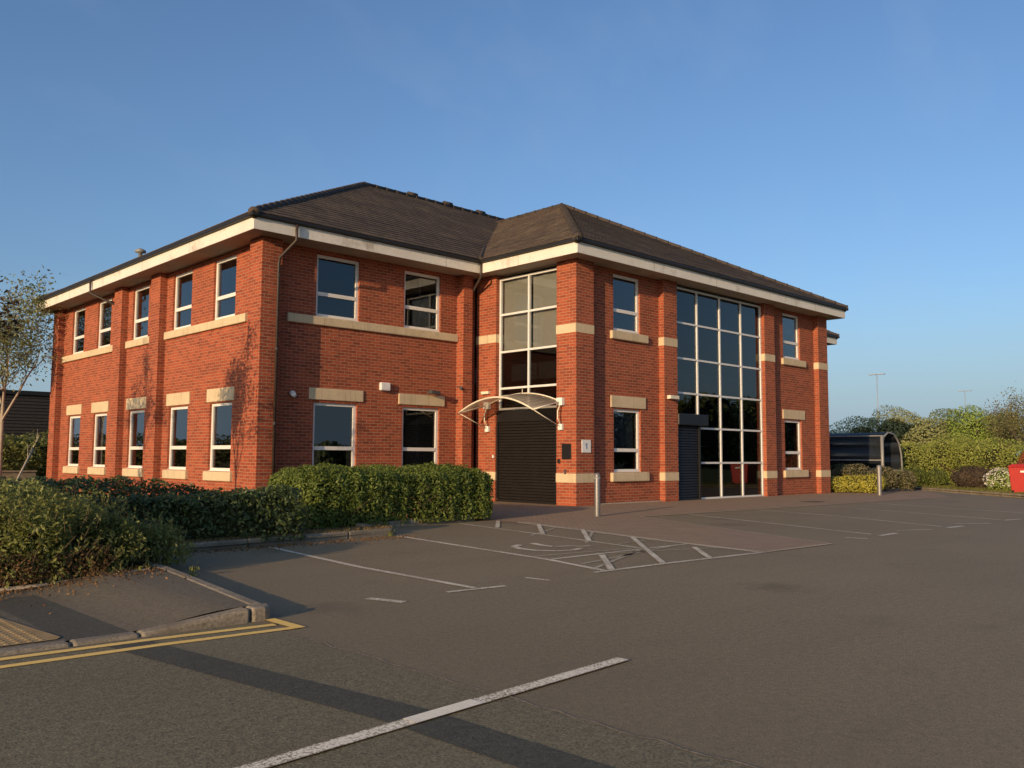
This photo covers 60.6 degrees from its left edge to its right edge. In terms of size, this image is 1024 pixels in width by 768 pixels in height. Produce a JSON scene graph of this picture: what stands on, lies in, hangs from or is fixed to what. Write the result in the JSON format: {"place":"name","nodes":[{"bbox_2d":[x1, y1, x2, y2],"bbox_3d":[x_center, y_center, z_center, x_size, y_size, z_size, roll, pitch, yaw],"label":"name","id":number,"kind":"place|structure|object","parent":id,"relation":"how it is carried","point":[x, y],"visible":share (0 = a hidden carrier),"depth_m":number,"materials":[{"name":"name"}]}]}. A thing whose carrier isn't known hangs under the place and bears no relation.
{"place":"outdoors","nodes":[
{"label":"outdoors","id":0,"kind":"place"},
{"bbox_2d":[0,389,49,445],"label":"warehouse","id":1,"kind":"structure","parent":0,"point":[28,411],"depth_m":52.53,"materials":[{"name":"grey metal"}]},
{"bbox_2d":[0,569,248,648],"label":"pavement","id":2,"kind":"structure","parent":0,"point":[154,600],"depth_m":6.89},
{"bbox_2d":[0,618,59,645],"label":"tactile paving","id":3,"kind":"structure","parent":2,"relation":"on","point":[12,633],"depth_m":5.72,"materials":[{"name":"beige concrete"}]},
{"bbox_2d":[0,595,129,640],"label":"pavement patch","id":4,"kind":"object","parent":2,"relation":"on","point":[64,623],"visible":1,"depth_m":6.32,"materials":[{"name":"grey asphalt"}]},
{"bbox_2d":[1,491,475,586],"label":"planting bed","id":5,"kind":"object","parent":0,"point":[330,528],"visible":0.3,"depth_m":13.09,"materials":[{"name":"brown plant"}]},
{"bbox_2d":[0,276,25,341],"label":"garden tree","id":6,"kind":"object","parent":5,"relation":"on","point":[14,321],"visible":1,"depth_m":15.53,"materials":[{"name":"green plant"}]},
{"bbox_2d":[2,470,36,482],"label":"wall","id":7,"kind":"structure","parent":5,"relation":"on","point":[7,474],"depth_m":30.62,"materials":[{"name":"concrete"}]},
{"bbox_2d":[17,423,48,478],"bbox_3d":[-6.783,1.381,12.152,0.356,1.703,0.638,-2,-5,27],"label":"sapling","id":8,"kind":"object","parent":5,"relation":"on","point":[32,448],"visible":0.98,"depth_m":12.28,"materials":[{"name":"green plant"}]},
{"bbox_2d":[0,264,82,478],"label":"birch tree","id":9,"kind":"object","parent":5,"relation":"on","point":[6,343],"visible":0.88,"depth_m":29.83,"materials":[{"name":"green plant"}]},
{"bbox_2d":[0,478,204,591],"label":"shrub row","id":10,"kind":"object","parent":5,"relation":"on","point":[52,531],"visible":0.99,"depth_m":8.18,"materials":[{"name":"green plant"}]},
{"bbox_2d":[0,474,312,542],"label":"hedge","id":11,"kind":"object","parent":5,"relation":"on","point":[201,513],"visible":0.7,"depth_m":11.45,"materials":[{"name":"green plant"}]},
{"bbox_2d":[267,461,496,528],"bbox_3d":[-2.914,1.998,16.562,4.664,1.095,4.360,5,-7,-44],"label":"hedge","id":12,"kind":"object","parent":5,"relation":"on","point":[336,495],"visible":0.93,"depth_m":15.05,"materials":[{"name":"green plant"}]},
{"bbox_2d":[0,622,753,767],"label":"road","id":13,"kind":"structure","parent":0,"point":[122,709],"depth_m":4.02,"materials":[{"name":"grey asphalt"}]},
{"bbox_2d":[0,607,249,655],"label":"kerb","id":14,"kind":"structure","parent":13,"relation":"on","point":[239,615],"depth_m":5.88,"materials":[{"name":"concrete"}]},
{"bbox_2d":[0,624,294,667],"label":"yellow lines","id":15,"kind":"object","parent":13,"relation":"on","point":[119,650],"visible":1,"depth_m":5.51,"materials":[{"name":"paint"}]},
{"bbox_2d":[108,641,612,767],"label":"tarmac strip","id":16,"kind":"object","parent":13,"relation":"on","point":[504,748],"visible":1,"depth_m":4.17,"materials":[{"name":"black asphalt"}]},
{"bbox_2d":[233,657,629,767],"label":"line","id":17,"kind":"object","parent":13,"relation":"on","point":[278,759],"visible":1,"depth_m":3.86,"materials":[{"name":"white paint"}]},
{"bbox_2d":[402,699,483,722],"bbox_3d":[-0.317,1.533,4.114,0.095,0.001,0.441,-4,-6,42],"label":"line repaint","id":18,"kind":"object","parent":17,"relation":"on","point":[423,716],"visible":1,"depth_m":4.10,"materials":[{"name":"white paint"}]},
{"bbox_2d":[0,486,1023,642],"bbox_3d":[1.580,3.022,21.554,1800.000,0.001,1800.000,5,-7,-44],"label":"ground","id":19,"kind":"structure","parent":0,"point":[225,610],"depth_m":6.74,"materials":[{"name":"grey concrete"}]},
{"bbox_2d":[2,431,47,480],"bbox_3d":[-18.927,2.603,31.034,14.300,2.298,2.900,5,-7,-44],"label":"hedge","id":20,"kind":"object","parent":19,"relation":"on","point":[13,457],"visible":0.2,"depth_m":31.43,"materials":[{"name":"green plant"}]},
{"bbox_2d":[0,568,148,590],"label":"kerb","id":21,"kind":"structure","parent":19,"relation":"on","point":[22,586],"depth_m":7.72,"materials":[{"name":"stone"}]},
{"bbox_2d":[33,181,848,505],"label":"office building","id":22,"kind":"structure","parent":19,"relation":"on","point":[561,353],"depth_m":23.86,"materials":[{"name":"red brick"},{"name":"roof tile"},{"name":"glass"}]},
{"bbox_2d":[68,416,79,465],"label":"window","id":23,"kind":"structure","parent":22,"relation":"in","point":[77,425],"depth_m":29.50,"materials":[{"name":"white plastic"}]},
{"bbox_2d":[73,308,84,353],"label":"window","id":24,"kind":"structure","parent":22,"relation":"in","point":[76,338],"depth_m":29.81,"materials":[{"name":"white plastic"}]},
{"bbox_2d":[91,413,106,466],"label":"window","id":25,"kind":"structure","parent":22,"relation":"in","point":[104,415],"depth_m":27.76,"materials":[{"name":"white plastic"}]},
{"bbox_2d":[98,298,111,347],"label":"window","id":26,"kind":"structure","parent":22,"relation":"in","point":[102,303],"depth_m":28.07,"materials":[{"name":"white plastic"}]},
{"bbox_2d":[128,410,144,467],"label":"window","id":27,"kind":"structure","parent":22,"relation":"in","point":[131,447],"depth_m":25.63,"materials":[{"name":"white plastic"}]},
{"bbox_2d":[134,285,149,339],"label":"window","id":28,"kind":"structure","parent":22,"relation":"in","point":[136,321],"depth_m":25.94,"materials":[{"name":"white plastic"}]},
{"bbox_2d":[169,406,187,469],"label":"window","id":29,"kind":"structure","parent":22,"relation":"in","point":[173,409],"depth_m":23.57,"materials":[{"name":"white plastic"}]},
{"bbox_2d":[174,270,192,329],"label":"window","id":30,"kind":"structure","parent":22,"relation":"in","point":[177,309],"depth_m":23.86,"materials":[{"name":"white plastic"}]},
{"bbox_2d":[208,402,231,470],"bbox_3d":[-7.087,1.306,21.427,0.120,1.700,1.220,5,-7,-44],"label":"window","id":31,"kind":"structure","parent":22,"relation":"in","point":[213,446],"depth_m":21.78,"materials":[{"name":"white plastic"}]},
{"bbox_2d":[215,255,236,319],"bbox_3d":[-7.066,-2.361,21.733,0.120,1.560,1.220,5,-7,-44],"label":"window","id":32,"kind":"structure","parent":22,"relation":"in","point":[219,298],"depth_m":22.07,"materials":[{"name":"white plastic"}]},
{"bbox_2d":[312,402,355,466],"bbox_3d":[-4.357,1.318,21.387,1.260,1.700,0.120,5,-7,-44],"label":"window","id":33,"kind":"structure","parent":22,"relation":"in","point":[353,420],"depth_m":21.58,"materials":[{"name":"white plastic"}]},
{"bbox_2d":[316,254,358,321],"bbox_3d":[-4.337,-2.349,21.693,1.260,1.560,0.120,5,-7,-44],"label":"window","id":34,"kind":"structure","parent":22,"relation":"in","point":[356,274],"depth_m":21.82,"materials":[{"name":"white plastic"}]},
{"bbox_2d":[402,407,437,465],"bbox_3d":[-2.458,1.480,23.206,1.250,1.700,0.120,5,-7,-44],"label":"window","id":35,"kind":"structure","parent":22,"relation":"in","point":[434,449],"depth_m":23.46,"materials":[{"name":"white plastic"}]},
{"bbox_2d":[404,271,439,331],"bbox_3d":[-2.438,-2.187,23.512,1.250,1.560,0.120,5,-7,-44],"label":"window","id":36,"kind":"structure","parent":22,"relation":"in","point":[436,310],"depth_m":23.66,"materials":[{"name":"white plastic"}]},
{"bbox_2d":[613,274,637,333],"bbox_3d":[3.054,-2.139,23.727,1.170,1.560,0.120,5,-7,-44],"label":"window","id":37,"kind":"structure","parent":22,"relation":"in","point":[635,281],"depth_m":23.98,"materials":[{"name":"white plastic"}]},
{"bbox_2d":[614,409,640,471],"bbox_3d":[3.003,1.531,23.453,1.170,1.700,0.210,5,-7,-44],"label":"window","id":38,"kind":"structure","parent":22,"relation":"in","point":[623,418],"depth_m":23.64,"materials":[{"name":"white plastic"}]},
{"bbox_2d":[783,324,790,352],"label":"window","id":39,"kind":"structure","parent":22,"relation":"in","point":[784,351],"depth_m":32.16,"materials":[{"name":"blue glass"}]},
{"bbox_2d":[782,313,798,359],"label":"window","id":40,"kind":"structure","parent":22,"relation":"in","point":[795,343],"depth_m":30.18,"materials":[{"name":"white plastic"}]},
{"bbox_2d":[785,420,801,469],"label":"window","id":41,"kind":"structure","parent":22,"relation":"in","point":[798,452],"depth_m":29.87,"materials":[{"name":"white plastic"}]},
{"bbox_2d":[830,463,849,477],"bbox_3d":[13.733,3.791,36.229,1.923,1.039,3.334,-1,-5,20],"label":"shade shrub","id":42,"kind":"object","parent":19,"relation":"on","point":[838,465],"visible":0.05,"depth_m":36.75,"materials":[{"name":"green plant"}]},
{"bbox_2d":[0,0,1023,454],"label":"sky","id":43,"kind":"structure","parent":0,"point":[866,156],"materials":[{"name":"blue"}]},
{"bbox_2d":[158,488,1023,767],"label":"car park","id":44,"kind":"structure","parent":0,"point":[900,649],"depth_m":6.45,"materials":[{"name":"grey asphalt"}]},
{"bbox_2d":[187,561,198,575],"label":"weed","id":45,"kind":"object","parent":44,"relation":"on","point":[192,569],"visible":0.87,"depth_m":8.71,"materials":[{"name":"green plant"}]},
{"bbox_2d":[140,561,261,609],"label":"kerb","id":46,"kind":"structure","parent":44,"relation":"on","point":[241,598],"depth_m":7.41,"materials":[{"name":"concrete"}]},
{"bbox_2d":[0,535,429,615],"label":"leaf litter","id":47,"kind":"object","parent":44,"relation":"on","point":[141,571],"visible":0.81,"depth_m":8.17,"materials":[{"name":"brown plant"}]},
{"bbox_2d":[246,603,270,621],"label":"kerb","id":48,"kind":"structure","parent":44,"relation":"on","point":[259,612],"depth_m":6.37,"materials":[{"name":"concrete"}]},
{"bbox_2d":[157,527,393,552],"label":"kerb","id":49,"kind":"structure","parent":44,"relation":"on","point":[315,537],"depth_m":12.02,"materials":[{"name":"concrete"}]},
{"bbox_2d":[266,618,305,627],"bbox_3d":[-1.626,1.709,6.262,0.090,0.001,0.440,5,-7,-44],"label":"yellow end bar","id":50,"kind":"object","parent":44,"relation":"on","point":[285,623],"visible":1,"depth_m":6.25,"materials":[{"name":"paint"}]},
{"bbox_2d":[356,516,474,526],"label":"kerb","id":51,"kind":"structure","parent":44,"relation":"on","point":[400,523],"depth_m":15.29,"materials":[{"name":"concrete"}]},
{"bbox_2d":[268,535,603,602],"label":"bay markings","id":52,"kind":"object","parent":44,"relation":"on","point":[401,574],"visible":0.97,"depth_m":9.44,"materials":[{"name":"paint"}]},
{"bbox_2d":[510,543,588,550],"bbox_3d":[0.462,2.176,11.678,1.020,0.001,0.965,-2,-5,24],"label":"wheelchair symbol","id":53,"kind":"object","parent":44,"relation":"on","point":[516,546],"visible":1,"depth_m":11.61,"materials":[{"name":"paint"}]},
{"bbox_2d":[478,524,716,569],"bbox_3d":[0.792,2.261,12.672,2.852,0.001,6.041,3,-5,-26],"label":"old hatching","id":54,"kind":"object","parent":44,"relation":"on","point":[620,556],"visible":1,"depth_m":11.09,"materials":[{"name":"paint"}]},
{"bbox_2d":[495,521,712,568],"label":"hatch bars","id":55,"kind":"object","parent":44,"relation":"on","point":[608,563],"visible":1,"depth_m":11.33,"materials":[{"name":"paint"}]},
{"bbox_2d":[458,522,765,572],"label":"hatched bay markings","id":56,"kind":"object","parent":44,"relation":"on","point":[755,552],"visible":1,"depth_m":11.32,"materials":[{"name":"paint"}]},
{"bbox_2d":[688,503,1019,538],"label":"faded bay markings","id":57,"kind":"object","parent":44,"relation":"on","point":[854,517],"visible":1,"depth_m":17.65,"materials":[{"name":"paint"}]},
{"bbox_2d":[880,519,1017,535],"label":"bay end dashes","id":58,"kind":"object","parent":44,"relation":"on","point":[931,529],"visible":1,"depth_m":15.43,"materials":[{"name":"paint"}]},
{"bbox_2d":[899,487,1023,497],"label":"kerb","id":59,"kind":"structure","parent":44,"relation":"on","point":[975,493],"depth_m":30.59,"materials":[{"name":"concrete"}]},
{"bbox_2d":[481,489,948,551],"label":"path","id":60,"kind":"structure","parent":0,"point":[624,518],"depth_m":18.53,"materials":[{"name":"grey concrete"}]},
{"bbox_2d":[594,473,599,516],"bbox_3d":[1.744,2.309,17.899,0.126,0.984,0.126,5,-7,-44],"label":"bollard","id":61,"kind":"object","parent":60,"relation":"on","point":[596,494],"visible":0.92,"depth_m":17.86,"materials":[{"name":"metal"}]},
{"bbox_2d":[526,497,939,551],"bbox_3d":[8.364,2.907,19.962,19.636,0.001,5.723,5,-7,-44],"label":"path edging","id":62,"kind":"object","parent":60,"relation":"on","point":[723,528],"visible":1,"depth_m":13.60,"materials":[{"name":"paint"}]},
{"bbox_2d":[830,473,885,492],"bbox_3d":[12.158,3.532,31.273,2.232,0.714,1.021,-2,-5,23],"label":"golden shrub","id":63,"kind":"object","parent":60,"relation":"on","point":[854,483],"visible":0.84,"depth_m":30.99,"materials":[{"name":"yellow plant"}]},
{"bbox_2d":[831,464,916,490],"bbox_3d":[13.656,3.518,32.992,3.283,1.044,1.859,0,-5,4],"label":"sage shrub","id":64,"kind":"object","parent":60,"relation":"on","point":[904,480],"visible":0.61,"depth_m":32.80,"materials":[{"name":"green plant"}]},
{"bbox_2d":[876,465,881,494],"bbox_3d":[12.234,3.246,29.169,0.156,1.104,0.156,5,-7,-44],"label":"bollard","id":65,"kind":"object","parent":60,"relation":"on","point":[879,480],"visible":0.94,"depth_m":29.12,"materials":[{"name":"metal"}]},
{"bbox_2d":[868,373,884,423],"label":"lamp column","id":66,"kind":"structure","parent":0,"point":[877,387],"depth_m":101.68,"materials":[{"name":"grey metal"}]},
{"label":"verge","id":67,"kind":"structure","parent":0,"visible":0},
{"bbox_2d":[829,432,902,470],"bbox_3d":[13.828,3.511,41.123,2.136,2.389,8.140,5,-7,-44],"label":"cycle shelter","id":68,"kind":"object","parent":67,"relation":"on","point":[872,450],"visible":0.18,"depth_m":38.75,"materials":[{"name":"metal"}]},
{"bbox_2d":[829,405,955,472],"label":"willow tree","id":69,"kind":"object","parent":67,"relation":"on","point":[921,431],"visible":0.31,"depth_m":46.87,"materials":[{"name":"green plant"}]},
{"bbox_2d":[897,465,948,486],"bbox_3d":[17.297,3.902,36.907,2.194,0.965,1.269,0,-5,6],"label":"shrub","id":70,"kind":"object","parent":67,"relation":"on","point":[936,477],"visible":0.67,"depth_m":36.58,"materials":[{"name":"green plant"}]},
{"bbox_2d":[927,408,984,444],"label":"round tree","id":71,"kind":"object","parent":67,"relation":"on","point":[945,414],"visible":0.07,"depth_m":46.87,"materials":[{"name":"green plant"}]},
{"bbox_2d":[897,433,1023,484],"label":"boundary hedge","id":72,"kind":"object","parent":67,"relation":"on","point":[948,459],"visible":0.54,"depth_m":39.17,"materials":[{"name":"green plant"}]},
{"bbox_2d":[916,484,1023,493],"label":"grass","id":73,"kind":"structure","parent":67,"relation":"on","point":[952,486],"depth_m":32.45,"materials":[{"name":"green plant"}]},
{"bbox_2d":[950,466,994,488],"bbox_3d":[18.156,3.692,34.467,1.755,0.988,1.700,5,-7,-44],"label":"dead shrub","id":74,"kind":"object","parent":67,"relation":"on","point":[969,476],"visible":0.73,"depth_m":34.09,"materials":[{"name":"brown plant"}]},
{"bbox_2d":[946,405,1023,451],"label":"bright tree","id":75,"kind":"object","parent":67,"relation":"on","point":[972,428],"visible":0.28,"depth_m":44.56,"materials":[{"name":"green plant"}]},
{"bbox_2d":[983,467,1010,490],"bbox_3d":[18.145,3.542,32.347,1.201,0.934,1.344,5,-7,-44],"label":"flowering bush","id":76,"kind":"object","parent":67,"relation":"on","point":[999,480],"visible":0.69,"depth_m":32.15,"materials":[{"name":"white plant"}]},
{"bbox_2d":[977,394,1023,453],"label":"bare tree","id":77,"kind":"object","parent":67,"relation":"on","point":[999,430],"visible":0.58,"depth_m":42.00,"materials":[{"name":"green plant"}]},
{"bbox_2d":[977,381,1023,451],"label":"bare tree","id":78,"kind":"object","parent":67,"relation":"on","point":[992,413],"visible":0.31,"depth_m":43.67,"materials":[{"name":"green plant"}]},
{"bbox_2d":[990,393,1023,448],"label":"bare tree","id":79,"kind":"object","parent":67,"relation":"on","point":[1009,426],"visible":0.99,"depth_m":40.33,"materials":[{"name":"green plant"}]},
{"bbox_2d":[1008,464,1023,493],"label":"wheelie bin","id":80,"kind":"object","parent":67,"relation":"on","point":[1016,473],"visible":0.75,"depth_m":29.33,"materials":[{"name":"red plastic"}]},
{"bbox_2d":[1016,452,1023,463],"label":"russet shrub","id":81,"kind":"object","parent":67,"relation":"on","point":[1020,460],"visible":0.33,"depth_m":32.79,"materials":[{"name":"orange plant"}]}
]}

